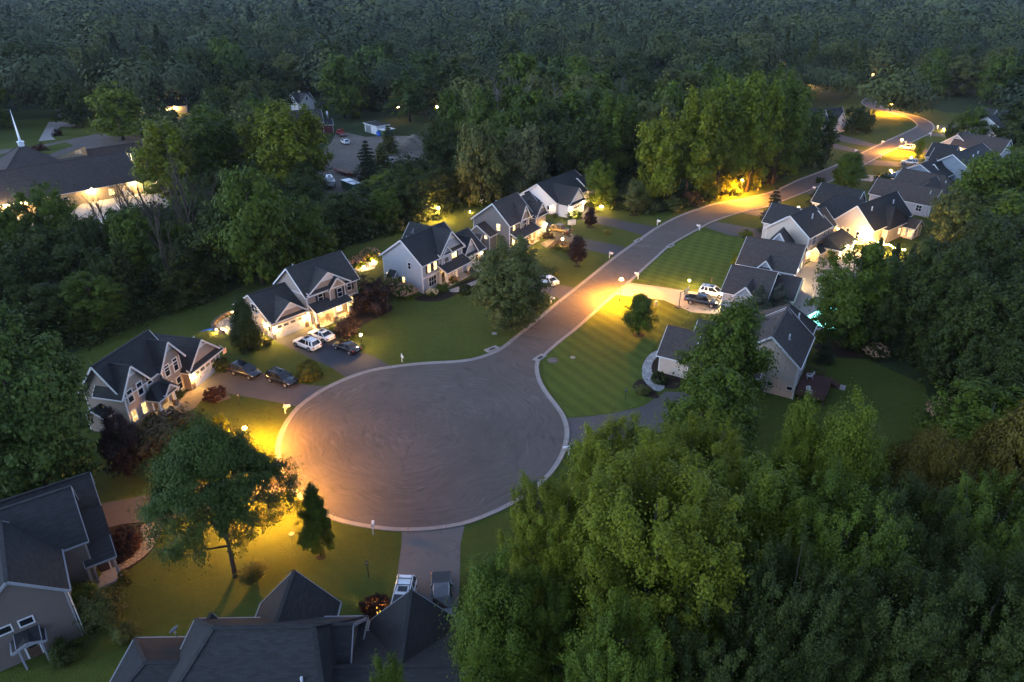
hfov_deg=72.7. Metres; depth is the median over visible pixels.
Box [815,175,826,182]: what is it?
shrub
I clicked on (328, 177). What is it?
car
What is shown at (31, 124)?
lawn
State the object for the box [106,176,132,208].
bare tree
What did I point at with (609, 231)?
ornamental grass
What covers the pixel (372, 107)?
conifer
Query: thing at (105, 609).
shrub
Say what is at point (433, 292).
shrub
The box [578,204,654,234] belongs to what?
driveway
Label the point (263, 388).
driveway
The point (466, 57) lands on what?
tree
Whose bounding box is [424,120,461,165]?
tree
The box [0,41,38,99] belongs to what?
tree
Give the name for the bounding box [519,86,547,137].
tree
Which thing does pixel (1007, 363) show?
tree
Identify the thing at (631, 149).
tree
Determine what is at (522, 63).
tree
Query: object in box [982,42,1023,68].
tree
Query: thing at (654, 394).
planting bed
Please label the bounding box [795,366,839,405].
wooden deck
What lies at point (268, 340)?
shrub
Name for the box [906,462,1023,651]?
tree
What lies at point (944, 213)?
tree
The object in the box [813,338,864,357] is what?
planting bed
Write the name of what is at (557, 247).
shrub
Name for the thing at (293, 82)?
tree
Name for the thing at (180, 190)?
bare tree
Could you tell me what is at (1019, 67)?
tree
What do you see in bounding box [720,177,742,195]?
shrub
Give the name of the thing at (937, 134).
driveway
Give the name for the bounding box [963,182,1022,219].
tree
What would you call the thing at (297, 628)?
house
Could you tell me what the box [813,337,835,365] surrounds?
conifer
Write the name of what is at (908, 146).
parked car
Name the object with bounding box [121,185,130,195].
door
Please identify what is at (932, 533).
tree
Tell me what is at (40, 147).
shrub
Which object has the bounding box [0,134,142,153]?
church road
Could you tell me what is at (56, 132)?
shrub
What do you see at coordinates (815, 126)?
tree
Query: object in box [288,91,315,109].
house
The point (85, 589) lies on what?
shrub
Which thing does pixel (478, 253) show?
garage door
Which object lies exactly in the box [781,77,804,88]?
tree
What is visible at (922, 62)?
tree
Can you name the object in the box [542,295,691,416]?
lawn
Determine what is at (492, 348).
storm drain
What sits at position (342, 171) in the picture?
flatbed trailer
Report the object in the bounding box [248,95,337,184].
tree
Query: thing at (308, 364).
shrub
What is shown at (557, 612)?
tree
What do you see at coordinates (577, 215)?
shrub
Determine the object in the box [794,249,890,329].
patio
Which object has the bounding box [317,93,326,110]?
conifer
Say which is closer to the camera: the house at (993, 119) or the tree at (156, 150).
the tree at (156, 150)
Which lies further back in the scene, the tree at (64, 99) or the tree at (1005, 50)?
the tree at (1005, 50)
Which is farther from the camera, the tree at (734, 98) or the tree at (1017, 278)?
the tree at (734, 98)
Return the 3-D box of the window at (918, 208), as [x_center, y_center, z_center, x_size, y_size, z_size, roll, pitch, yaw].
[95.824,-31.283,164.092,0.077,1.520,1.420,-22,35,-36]
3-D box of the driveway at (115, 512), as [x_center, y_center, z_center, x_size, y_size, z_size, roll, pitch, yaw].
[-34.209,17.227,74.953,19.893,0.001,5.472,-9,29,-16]
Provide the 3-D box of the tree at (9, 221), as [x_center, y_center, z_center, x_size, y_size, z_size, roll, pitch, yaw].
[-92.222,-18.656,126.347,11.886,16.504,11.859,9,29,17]
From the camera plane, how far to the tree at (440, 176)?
169.16 m
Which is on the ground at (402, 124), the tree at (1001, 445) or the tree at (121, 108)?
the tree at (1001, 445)
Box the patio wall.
[211,310,232,333]
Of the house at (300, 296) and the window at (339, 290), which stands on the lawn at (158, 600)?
the house at (300, 296)
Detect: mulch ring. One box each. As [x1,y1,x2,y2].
[316,553,325,559]
[632,332,644,337]
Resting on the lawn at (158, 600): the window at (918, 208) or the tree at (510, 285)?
the tree at (510, 285)
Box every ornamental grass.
[231,564,264,587]
[240,559,270,581]
[602,228,612,234]
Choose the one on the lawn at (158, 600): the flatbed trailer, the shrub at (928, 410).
the shrub at (928, 410)
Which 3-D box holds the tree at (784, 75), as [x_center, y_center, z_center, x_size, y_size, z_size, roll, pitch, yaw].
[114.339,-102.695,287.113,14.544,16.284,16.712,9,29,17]
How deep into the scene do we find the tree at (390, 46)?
350.72 m
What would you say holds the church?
on the ground at (402, 124)
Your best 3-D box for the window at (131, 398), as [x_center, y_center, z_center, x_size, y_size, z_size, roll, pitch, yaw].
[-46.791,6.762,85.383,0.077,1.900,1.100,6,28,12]
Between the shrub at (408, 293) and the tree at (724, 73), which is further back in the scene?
the tree at (724, 73)
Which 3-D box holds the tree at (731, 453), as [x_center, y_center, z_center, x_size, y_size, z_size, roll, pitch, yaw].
[15.534,14.412,60.944,13.093,18.413,12.570,15,31,26]
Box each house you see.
[0,471,121,671]
[78,329,226,431]
[109,570,470,681]
[140,97,187,117]
[233,250,359,339]
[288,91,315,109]
[379,221,486,293]
[470,192,548,250]
[520,169,594,217]
[656,303,817,398]
[720,227,808,308]
[761,202,857,264]
[809,106,847,133]
[811,182,924,244]
[868,177,942,216]
[893,168,953,198]
[895,142,996,180]
[941,131,1012,157]
[965,108,1010,136]
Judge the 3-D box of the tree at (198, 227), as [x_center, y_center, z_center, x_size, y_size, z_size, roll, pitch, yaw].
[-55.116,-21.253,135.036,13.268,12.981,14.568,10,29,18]
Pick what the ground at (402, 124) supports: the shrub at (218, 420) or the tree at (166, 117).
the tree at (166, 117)
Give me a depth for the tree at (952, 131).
235.59 m
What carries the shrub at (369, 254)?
on the lawn at (158, 600)
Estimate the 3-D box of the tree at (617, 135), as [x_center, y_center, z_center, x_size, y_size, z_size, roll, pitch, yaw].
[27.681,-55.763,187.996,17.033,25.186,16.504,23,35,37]
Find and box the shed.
[363,121,394,135]
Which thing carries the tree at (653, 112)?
on the ground at (402, 124)
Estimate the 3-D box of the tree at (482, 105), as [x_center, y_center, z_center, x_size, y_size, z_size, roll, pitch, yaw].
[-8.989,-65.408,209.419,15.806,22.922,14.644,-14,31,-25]
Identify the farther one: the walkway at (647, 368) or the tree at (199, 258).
the tree at (199, 258)
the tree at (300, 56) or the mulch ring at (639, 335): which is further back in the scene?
the tree at (300, 56)
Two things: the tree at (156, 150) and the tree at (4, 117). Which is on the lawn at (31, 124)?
the tree at (4, 117)
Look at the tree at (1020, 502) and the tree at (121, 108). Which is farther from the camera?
the tree at (121, 108)
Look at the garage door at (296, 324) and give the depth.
109.64 m
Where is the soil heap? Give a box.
[393,134,422,149]
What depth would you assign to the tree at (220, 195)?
150.02 m
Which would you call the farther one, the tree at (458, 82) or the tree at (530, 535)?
the tree at (458, 82)
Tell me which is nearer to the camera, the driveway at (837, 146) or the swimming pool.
the swimming pool
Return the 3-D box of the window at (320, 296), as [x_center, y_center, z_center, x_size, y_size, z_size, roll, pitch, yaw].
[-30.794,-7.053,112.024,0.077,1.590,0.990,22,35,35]
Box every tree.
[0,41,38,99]
[0,71,16,127]
[0,80,14,110]
[0,204,28,267]
[0,240,63,303]
[0,264,34,328]
[0,279,90,343]
[0,291,111,499]
[0,311,29,350]
[5,180,86,247]
[6,222,64,277]
[35,77,103,128]
[41,240,101,293]
[45,213,109,259]
[49,269,136,335]
[50,43,95,67]
[56,210,111,252]
[60,44,98,88]
[76,81,144,139]
[78,240,152,308]
[80,48,113,89]
[81,195,100,227]
[82,190,110,236]
[95,405,147,477]
[98,56,159,105]
[98,200,143,241]
[100,194,167,279]
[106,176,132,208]
[111,173,138,217]
[111,217,158,256]
[112,163,162,252]
[126,117,200,199]
[126,408,308,580]
[132,94,172,145]
[133,197,177,293]
[134,200,165,231]
[138,49,166,71]
[141,203,203,246]
[142,117,158,146]
[143,244,214,304]
[145,112,175,176]
[148,164,196,223]
[153,108,187,127]
[153,218,193,250]
[159,237,215,281]
[161,142,201,266]
[165,188,198,216]
[173,189,218,233]
[175,192,252,281]
[177,117,193,174]
[180,46,222,108]
[180,100,244,183]
[180,173,215,212]
[189,80,229,111]
[190,101,225,121]
[192,173,216,213]
[196,197,242,251]
[199,83,231,120]
[202,157,303,285]
[202,166,228,193]
[206,35,248,63]
[210,119,243,154]
[210,184,251,202]
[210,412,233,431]
[213,163,255,193]
[215,40,260,86]
[215,126,244,168]
[222,293,270,356]
[224,97,248,126]
[229,80,255,112]
[232,104,284,169]
[236,110,263,153]
[237,93,271,115]
[238,158,268,179]
[240,87,262,107]
[247,168,294,193]
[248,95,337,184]
[251,58,290,93]
[258,188,344,264]
[263,77,296,111]
[264,50,311,93]
[274,191,300,255]
[279,50,312,80]
[280,173,332,208]
[285,161,327,198]
[292,478,337,561]
[302,197,344,240]
[307,34,349,79]
[311,51,373,119]
[319,182,387,236]
[327,59,360,100]
[331,315,360,339]
[346,269,398,318]
[350,41,396,99]
[350,178,384,214]
[360,168,400,192]
[362,185,407,225]
[366,645,408,681]
[374,157,442,222]
[375,39,400,69]
[382,69,432,121]
[386,157,421,181]
[396,48,442,96]
[396,63,438,105]
[411,113,461,175]
[423,160,465,205]
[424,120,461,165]
[426,56,481,112]
[432,51,483,89]
[434,83,469,129]
[434,527,554,681]
[438,51,481,74]
[439,73,503,116]
[448,156,473,192]
[451,115,509,206]
[457,85,499,135]
[458,232,559,336]
[459,78,487,112]
[472,119,501,156]
[476,114,519,185]
[486,74,501,108]
[487,46,550,108]
[489,98,541,155]
[493,37,526,87]
[495,465,616,651]
[496,64,511,98]
[496,560,584,681]
[498,120,551,195]
[500,80,530,114]
[518,70,560,109]
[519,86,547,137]
[527,94,571,145]
[535,47,567,67]
[537,63,562,96]
[539,87,596,130]
[539,121,583,175]
[543,51,579,79]
[544,418,768,680]
[548,53,597,103]
[550,113,619,177]
[553,404,686,572]
[557,569,677,681]
[559,61,612,95]
[560,70,601,107]
[562,81,593,135]
[565,231,588,265]
[574,52,595,65]
[579,156,620,209]
[582,206,597,225]
[583,85,608,120]
[583,86,598,115]
[583,87,638,171]
[589,51,616,75]
[591,67,623,94]
[595,57,627,86]
[600,86,645,170]
[602,84,637,121]
[616,46,651,78]
[619,292,661,334]
[620,69,654,104]
[620,179,654,214]
[625,402,754,587]
[629,89,683,169]
[631,98,655,144]
[631,105,685,200]
[633,570,818,681]
[634,84,660,105]
[642,77,686,126]
[644,358,773,481]
[646,92,678,146]
[647,66,684,99]
[656,87,688,127]
[664,81,725,192]
[670,288,788,417]
[679,69,706,120]
[680,66,759,184]
[690,443,826,613]
[696,69,723,90]
[696,77,729,104]
[702,53,726,78]
[710,518,884,681]
[715,71,741,92]
[716,82,741,107]
[717,65,737,81]
[723,63,789,191]
[724,66,769,172]
[728,54,767,77]
[737,57,762,77]
[755,57,768,83]
[758,64,822,184]
[763,450,938,649]
[765,383,824,536]
[766,62,793,84]
[778,72,801,91]
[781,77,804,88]
[783,80,813,95]
[784,106,829,166]
[788,67,808,87]
[799,236,917,349]
[800,381,900,543]
[801,104,844,169]
[806,543,983,681]
[829,148,872,187]
[836,459,980,671]
[841,103,866,133]
[847,272,915,349]
[859,108,879,134]
[865,254,905,287]
[874,417,1002,543]
[878,235,996,353]
[903,371,1023,475]
[903,534,1023,681]
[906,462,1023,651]
[911,52,944,83]
[913,137,926,158]
[915,56,952,97]
[915,266,1023,397]
[917,43,956,74]
[922,183,983,244]
[938,144,1023,210]
[941,209,1023,321]
[942,54,979,94]
[944,121,960,138]
[948,318,1023,408]
[951,105,991,134]
[951,206,1023,267]
[954,183,1023,240]
[956,43,984,88]
[960,393,1023,519]
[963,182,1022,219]
[964,594,1023,681]
[969,48,1018,103]
[969,51,1003,94]
[973,257,1023,365]
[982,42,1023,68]
[983,478,1023,627]
[984,96,1023,147]
[1001,54,1023,91]
[1001,147,1023,191]
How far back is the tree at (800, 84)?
232.00 m
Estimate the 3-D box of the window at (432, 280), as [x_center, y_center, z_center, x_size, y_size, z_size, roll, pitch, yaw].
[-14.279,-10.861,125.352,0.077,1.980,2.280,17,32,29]
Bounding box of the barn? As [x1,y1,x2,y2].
[290,109,333,132]
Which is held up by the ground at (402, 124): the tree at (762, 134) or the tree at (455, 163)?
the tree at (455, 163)
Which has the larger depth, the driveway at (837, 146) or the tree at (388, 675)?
the driveway at (837, 146)
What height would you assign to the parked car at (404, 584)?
1.869 m
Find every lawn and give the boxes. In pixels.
[0,88,1023,681]
[0,109,132,156]
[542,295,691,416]
[631,231,744,290]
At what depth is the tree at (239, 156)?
194.14 m
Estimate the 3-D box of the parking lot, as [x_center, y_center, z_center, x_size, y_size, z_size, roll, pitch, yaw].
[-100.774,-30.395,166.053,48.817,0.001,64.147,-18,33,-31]
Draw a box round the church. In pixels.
[0,111,146,215]
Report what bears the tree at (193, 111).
on the ground at (402, 124)
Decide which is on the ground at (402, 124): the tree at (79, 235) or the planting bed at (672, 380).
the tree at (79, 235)
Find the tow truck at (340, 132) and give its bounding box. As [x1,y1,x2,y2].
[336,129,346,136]
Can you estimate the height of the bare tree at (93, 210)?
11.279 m
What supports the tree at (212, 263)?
on the ground at (402, 124)
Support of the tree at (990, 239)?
on the ground at (402, 124)
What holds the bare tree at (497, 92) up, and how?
on the ground at (402, 124)
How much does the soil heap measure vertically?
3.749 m
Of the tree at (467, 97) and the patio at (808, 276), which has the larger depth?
the tree at (467, 97)
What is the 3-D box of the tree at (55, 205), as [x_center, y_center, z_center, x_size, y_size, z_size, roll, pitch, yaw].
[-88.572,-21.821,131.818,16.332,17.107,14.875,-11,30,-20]
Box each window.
[0,623,13,636]
[17,615,35,627]
[125,387,134,404]
[130,407,139,423]
[135,380,144,396]
[140,400,148,414]
[163,363,171,377]
[171,356,179,372]
[175,374,183,390]
[250,302,258,314]
[318,293,323,300]
[336,305,342,311]
[337,287,342,296]
[346,283,351,290]
[427,264,430,272]
[428,274,436,287]
[444,255,448,263]
[496,223,500,230]
[523,218,526,226]
[854,231,859,239]
[901,227,906,235]
[907,229,913,237]
[915,204,922,211]
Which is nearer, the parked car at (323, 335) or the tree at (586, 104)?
the parked car at (323, 335)
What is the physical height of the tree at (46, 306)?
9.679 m
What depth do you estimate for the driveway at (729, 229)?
155.55 m
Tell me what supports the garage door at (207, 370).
in the house at (139, 375)
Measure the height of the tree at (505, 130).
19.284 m
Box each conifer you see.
[140,46,170,97]
[166,54,185,96]
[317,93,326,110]
[350,54,384,112]
[351,140,382,187]
[371,143,393,174]
[378,125,401,154]
[510,46,521,69]
[527,480,546,523]
[746,284,772,310]
[755,187,781,234]
[767,283,793,308]
[801,187,817,208]
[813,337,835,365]
[878,237,884,248]
[888,243,901,272]
[902,243,917,273]
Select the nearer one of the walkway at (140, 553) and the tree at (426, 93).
the walkway at (140, 553)
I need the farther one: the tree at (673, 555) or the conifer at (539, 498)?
the conifer at (539, 498)
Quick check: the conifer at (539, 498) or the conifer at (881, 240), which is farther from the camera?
the conifer at (881, 240)
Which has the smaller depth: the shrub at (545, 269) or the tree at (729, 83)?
the shrub at (545, 269)
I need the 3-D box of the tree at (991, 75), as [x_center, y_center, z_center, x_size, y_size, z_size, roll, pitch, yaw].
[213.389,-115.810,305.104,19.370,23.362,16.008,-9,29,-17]
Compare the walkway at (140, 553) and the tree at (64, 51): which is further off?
the tree at (64, 51)
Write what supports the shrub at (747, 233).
on the lawn at (158, 600)
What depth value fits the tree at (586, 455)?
58.37 m
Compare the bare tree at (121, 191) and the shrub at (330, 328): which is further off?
the bare tree at (121, 191)
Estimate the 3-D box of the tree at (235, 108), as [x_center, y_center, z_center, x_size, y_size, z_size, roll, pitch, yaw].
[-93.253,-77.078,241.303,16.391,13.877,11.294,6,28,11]
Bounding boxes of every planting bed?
[109,521,161,573]
[162,387,231,412]
[335,304,392,330]
[415,278,477,300]
[548,240,569,248]
[633,379,658,397]
[651,357,680,388]
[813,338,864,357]
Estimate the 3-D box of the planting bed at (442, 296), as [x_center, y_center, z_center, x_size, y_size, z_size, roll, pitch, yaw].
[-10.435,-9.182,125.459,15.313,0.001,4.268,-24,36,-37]
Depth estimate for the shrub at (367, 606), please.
60.69 m
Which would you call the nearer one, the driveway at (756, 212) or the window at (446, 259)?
the window at (446, 259)
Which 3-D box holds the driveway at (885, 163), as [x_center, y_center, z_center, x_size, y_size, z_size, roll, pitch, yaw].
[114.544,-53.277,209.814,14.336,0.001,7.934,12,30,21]
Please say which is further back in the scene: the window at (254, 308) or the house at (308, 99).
the house at (308, 99)
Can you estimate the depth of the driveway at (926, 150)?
226.37 m
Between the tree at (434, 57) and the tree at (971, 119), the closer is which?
the tree at (971, 119)
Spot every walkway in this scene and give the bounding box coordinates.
[118,523,161,569]
[450,279,478,291]
[540,239,554,247]
[642,351,664,390]
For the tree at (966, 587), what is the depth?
42.39 m
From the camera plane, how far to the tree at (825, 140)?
200.39 m
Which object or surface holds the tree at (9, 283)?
on the ground at (402, 124)
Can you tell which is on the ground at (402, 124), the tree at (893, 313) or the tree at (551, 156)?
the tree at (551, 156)
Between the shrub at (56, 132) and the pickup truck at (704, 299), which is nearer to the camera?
the pickup truck at (704, 299)
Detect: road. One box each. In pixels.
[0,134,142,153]
[281,87,932,526]
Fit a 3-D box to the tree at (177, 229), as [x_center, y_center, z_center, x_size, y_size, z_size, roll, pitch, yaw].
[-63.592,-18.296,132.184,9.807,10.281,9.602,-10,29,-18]
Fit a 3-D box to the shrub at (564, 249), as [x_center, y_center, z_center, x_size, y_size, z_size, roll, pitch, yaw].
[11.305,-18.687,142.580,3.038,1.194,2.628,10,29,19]
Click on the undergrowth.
(143, 308)
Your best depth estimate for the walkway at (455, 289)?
126.06 m
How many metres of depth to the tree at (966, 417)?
75.73 m
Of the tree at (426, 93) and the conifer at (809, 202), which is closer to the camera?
the conifer at (809, 202)
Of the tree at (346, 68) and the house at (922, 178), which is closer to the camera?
the house at (922, 178)
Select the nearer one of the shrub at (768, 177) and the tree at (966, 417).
the tree at (966, 417)
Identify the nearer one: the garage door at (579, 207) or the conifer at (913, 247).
the conifer at (913, 247)
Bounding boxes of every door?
[24,643,43,658]
[95,561,111,571]
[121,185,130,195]
[194,356,216,387]
[266,324,272,337]
[275,315,305,338]
[312,313,319,323]
[365,125,370,132]
[441,271,445,282]
[466,253,478,269]
[536,223,545,236]
[571,202,582,215]
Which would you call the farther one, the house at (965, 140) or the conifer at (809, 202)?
the house at (965, 140)
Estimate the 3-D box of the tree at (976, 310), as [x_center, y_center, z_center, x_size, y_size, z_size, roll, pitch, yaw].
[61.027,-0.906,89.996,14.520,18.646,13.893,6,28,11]
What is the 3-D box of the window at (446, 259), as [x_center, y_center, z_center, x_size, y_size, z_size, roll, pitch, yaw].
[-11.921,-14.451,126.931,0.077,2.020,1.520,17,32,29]
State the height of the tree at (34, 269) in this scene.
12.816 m
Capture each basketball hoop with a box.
[567,219,575,236]
[675,287,688,308]
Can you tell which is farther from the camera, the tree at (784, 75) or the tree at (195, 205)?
the tree at (784, 75)
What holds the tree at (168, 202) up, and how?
on the ground at (402, 124)
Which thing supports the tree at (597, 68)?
on the ground at (402, 124)
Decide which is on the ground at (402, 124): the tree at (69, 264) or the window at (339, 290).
the tree at (69, 264)
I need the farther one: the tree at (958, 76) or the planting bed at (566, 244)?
the tree at (958, 76)
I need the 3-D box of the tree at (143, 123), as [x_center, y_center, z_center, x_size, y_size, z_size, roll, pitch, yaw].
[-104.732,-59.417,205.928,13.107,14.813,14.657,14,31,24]
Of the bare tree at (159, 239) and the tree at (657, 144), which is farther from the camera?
the tree at (657, 144)
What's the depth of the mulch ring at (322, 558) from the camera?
67.65 m
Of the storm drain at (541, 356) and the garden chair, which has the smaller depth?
the garden chair
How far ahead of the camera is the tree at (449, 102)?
208.91 m
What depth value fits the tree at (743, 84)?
190.98 m
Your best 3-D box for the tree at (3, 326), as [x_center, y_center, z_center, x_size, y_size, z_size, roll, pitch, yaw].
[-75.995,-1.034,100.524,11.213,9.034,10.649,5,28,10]
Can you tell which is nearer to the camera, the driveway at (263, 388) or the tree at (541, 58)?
the driveway at (263, 388)
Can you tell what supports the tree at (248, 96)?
on the ground at (402, 124)
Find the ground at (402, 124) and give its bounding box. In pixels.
[0,42,1023,669]
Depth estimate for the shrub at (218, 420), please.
83.49 m
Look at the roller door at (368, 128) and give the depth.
251.89 m
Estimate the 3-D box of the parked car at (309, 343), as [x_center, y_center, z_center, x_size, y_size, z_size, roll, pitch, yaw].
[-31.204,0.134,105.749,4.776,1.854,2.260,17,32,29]
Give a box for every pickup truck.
[430,570,454,613]
[546,223,572,234]
[684,292,719,307]
[884,172,896,178]
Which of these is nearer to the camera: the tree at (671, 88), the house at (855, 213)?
the house at (855, 213)
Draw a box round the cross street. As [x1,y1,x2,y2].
[936,90,1016,93]
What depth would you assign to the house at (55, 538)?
59.57 m
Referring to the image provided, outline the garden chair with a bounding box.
[806,371,814,378]
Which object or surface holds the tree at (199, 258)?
on the ground at (402, 124)
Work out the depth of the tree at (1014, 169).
151.76 m
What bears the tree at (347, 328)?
on the planting bed at (367, 316)
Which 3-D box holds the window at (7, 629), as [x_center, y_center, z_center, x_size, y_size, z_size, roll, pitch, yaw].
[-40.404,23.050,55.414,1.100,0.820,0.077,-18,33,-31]
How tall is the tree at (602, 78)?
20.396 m
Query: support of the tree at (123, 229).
on the ground at (402, 124)
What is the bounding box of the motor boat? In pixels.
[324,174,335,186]
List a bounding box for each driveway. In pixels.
[39,122,74,140]
[101,477,287,526]
[197,369,324,405]
[274,327,389,376]
[397,525,464,616]
[469,269,572,298]
[546,221,625,255]
[567,391,701,444]
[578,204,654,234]
[616,283,724,313]
[705,222,762,237]
[742,209,766,216]
[824,133,876,147]
[833,144,862,152]
[859,175,892,181]
[866,160,912,166]
[896,148,927,151]
[927,133,946,136]
[935,126,955,128]
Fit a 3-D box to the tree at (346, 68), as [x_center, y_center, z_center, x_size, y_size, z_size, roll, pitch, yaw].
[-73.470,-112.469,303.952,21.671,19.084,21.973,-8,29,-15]
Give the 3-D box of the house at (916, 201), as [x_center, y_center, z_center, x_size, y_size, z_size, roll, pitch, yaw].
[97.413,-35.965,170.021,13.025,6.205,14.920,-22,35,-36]
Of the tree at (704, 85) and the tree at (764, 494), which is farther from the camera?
the tree at (704, 85)
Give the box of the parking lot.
[1,180,179,239]
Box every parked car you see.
[228,359,261,379]
[264,366,297,387]
[293,335,321,351]
[308,328,335,342]
[333,340,361,354]
[340,138,349,144]
[391,574,417,603]
[469,264,480,271]
[542,275,559,286]
[698,283,721,298]
[899,143,914,149]
[901,158,918,164]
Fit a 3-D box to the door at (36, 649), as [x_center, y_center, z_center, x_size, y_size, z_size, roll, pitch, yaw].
[-39.417,25.163,57.287,1.160,2.120,0.125,-18,33,-31]
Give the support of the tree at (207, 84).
on the ground at (402, 124)
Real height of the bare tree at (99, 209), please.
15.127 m
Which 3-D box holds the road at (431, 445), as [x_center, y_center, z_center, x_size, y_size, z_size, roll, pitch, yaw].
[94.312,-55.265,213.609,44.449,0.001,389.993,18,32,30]
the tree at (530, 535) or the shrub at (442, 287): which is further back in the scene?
the shrub at (442, 287)
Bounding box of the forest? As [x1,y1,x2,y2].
[0,0,1023,113]
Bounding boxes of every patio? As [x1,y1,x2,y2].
[215,316,231,333]
[352,259,376,271]
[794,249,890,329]
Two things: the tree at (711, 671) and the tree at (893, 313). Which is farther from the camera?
the tree at (893, 313)
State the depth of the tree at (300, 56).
348.46 m
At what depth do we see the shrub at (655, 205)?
165.87 m
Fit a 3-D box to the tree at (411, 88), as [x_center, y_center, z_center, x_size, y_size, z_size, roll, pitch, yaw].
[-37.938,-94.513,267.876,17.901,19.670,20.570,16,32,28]
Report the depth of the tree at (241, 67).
299.74 m
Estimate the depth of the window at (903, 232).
150.27 m
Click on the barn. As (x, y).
(329, 121)
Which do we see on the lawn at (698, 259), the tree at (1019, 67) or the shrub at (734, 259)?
the shrub at (734, 259)
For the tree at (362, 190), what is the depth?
160.62 m
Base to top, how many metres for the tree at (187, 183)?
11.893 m
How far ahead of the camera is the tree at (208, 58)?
295.99 m
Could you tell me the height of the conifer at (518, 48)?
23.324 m
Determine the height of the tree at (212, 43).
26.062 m
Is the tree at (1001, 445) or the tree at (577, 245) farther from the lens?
the tree at (577, 245)
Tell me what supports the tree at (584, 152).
on the ground at (402, 124)
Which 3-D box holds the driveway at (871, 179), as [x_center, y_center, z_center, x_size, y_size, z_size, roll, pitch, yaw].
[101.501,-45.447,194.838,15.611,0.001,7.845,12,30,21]
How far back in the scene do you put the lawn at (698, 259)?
137.10 m
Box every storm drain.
[484,345,499,352]
[533,353,546,361]
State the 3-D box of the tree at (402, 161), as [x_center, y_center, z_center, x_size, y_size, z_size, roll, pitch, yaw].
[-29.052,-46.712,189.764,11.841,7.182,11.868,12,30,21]
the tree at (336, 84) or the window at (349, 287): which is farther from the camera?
the tree at (336, 84)
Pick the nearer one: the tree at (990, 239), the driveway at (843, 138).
the tree at (990, 239)
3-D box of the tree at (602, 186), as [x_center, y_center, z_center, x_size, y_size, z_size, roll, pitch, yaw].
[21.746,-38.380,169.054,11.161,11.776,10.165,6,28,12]
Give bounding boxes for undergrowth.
[5,134,998,520]
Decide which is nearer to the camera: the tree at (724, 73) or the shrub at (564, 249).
the shrub at (564, 249)
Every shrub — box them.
[30,141,49,150]
[44,633,90,674]
[51,128,62,136]
[70,571,131,636]
[70,578,99,607]
[95,567,100,577]
[106,618,141,647]
[111,524,143,563]
[116,569,132,586]
[122,401,208,472]
[144,412,159,425]
[175,389,184,398]
[202,384,225,403]
[212,356,229,372]
[263,336,273,345]
[296,359,323,382]
[324,325,337,333]
[345,253,368,268]
[358,592,390,619]
[359,245,380,262]
[378,274,405,292]
[391,282,419,301]
[426,287,438,296]
[435,280,449,291]
[448,275,458,283]
[458,284,471,295]
[466,194,486,207]
[538,264,548,273]
[539,230,554,238]
[546,266,559,275]
[551,243,561,250]
[561,247,569,252]
[565,210,582,218]
[632,382,653,395]
[647,200,663,213]
[650,371,668,384]
[659,195,683,212]
[681,186,706,207]
[698,181,730,200]
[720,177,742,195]
[729,253,737,263]
[737,229,755,237]
[742,171,763,189]
[759,166,778,184]
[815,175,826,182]
[836,332,863,354]
[861,342,890,361]
[869,172,892,185]
[918,395,954,420]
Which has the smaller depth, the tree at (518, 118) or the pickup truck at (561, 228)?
the pickup truck at (561, 228)
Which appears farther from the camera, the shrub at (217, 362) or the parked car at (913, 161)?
the parked car at (913, 161)
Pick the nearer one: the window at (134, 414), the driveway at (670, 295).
the window at (134, 414)
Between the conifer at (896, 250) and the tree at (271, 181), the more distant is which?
the tree at (271, 181)
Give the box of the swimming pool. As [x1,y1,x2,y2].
[806,310,825,327]
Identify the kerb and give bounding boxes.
[275,88,934,531]
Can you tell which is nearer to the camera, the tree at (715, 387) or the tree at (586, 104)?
the tree at (715, 387)
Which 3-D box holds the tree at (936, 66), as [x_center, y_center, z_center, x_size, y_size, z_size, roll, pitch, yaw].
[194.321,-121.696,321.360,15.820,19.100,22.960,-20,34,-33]
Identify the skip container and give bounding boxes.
[341,178,360,190]
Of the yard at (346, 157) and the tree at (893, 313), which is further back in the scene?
the yard at (346, 157)
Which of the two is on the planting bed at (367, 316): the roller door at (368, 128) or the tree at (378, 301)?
the tree at (378, 301)
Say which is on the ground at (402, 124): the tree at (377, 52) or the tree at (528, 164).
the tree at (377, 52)
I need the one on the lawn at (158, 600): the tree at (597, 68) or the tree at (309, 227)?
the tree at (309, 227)
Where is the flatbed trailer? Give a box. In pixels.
[333,168,357,175]
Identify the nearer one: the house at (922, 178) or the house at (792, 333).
the house at (792, 333)
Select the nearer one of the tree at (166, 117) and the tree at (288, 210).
the tree at (288, 210)
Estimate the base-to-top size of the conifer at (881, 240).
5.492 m
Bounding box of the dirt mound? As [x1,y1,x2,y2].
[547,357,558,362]
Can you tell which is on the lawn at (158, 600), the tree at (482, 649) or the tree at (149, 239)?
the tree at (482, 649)
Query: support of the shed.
on the ground at (402, 124)
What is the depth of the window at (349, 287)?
115.89 m
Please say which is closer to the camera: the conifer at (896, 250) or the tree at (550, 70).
the conifer at (896, 250)
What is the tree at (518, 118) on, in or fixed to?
on the ground at (402, 124)
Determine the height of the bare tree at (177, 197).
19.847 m
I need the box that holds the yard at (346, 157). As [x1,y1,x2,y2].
[317,132,426,199]

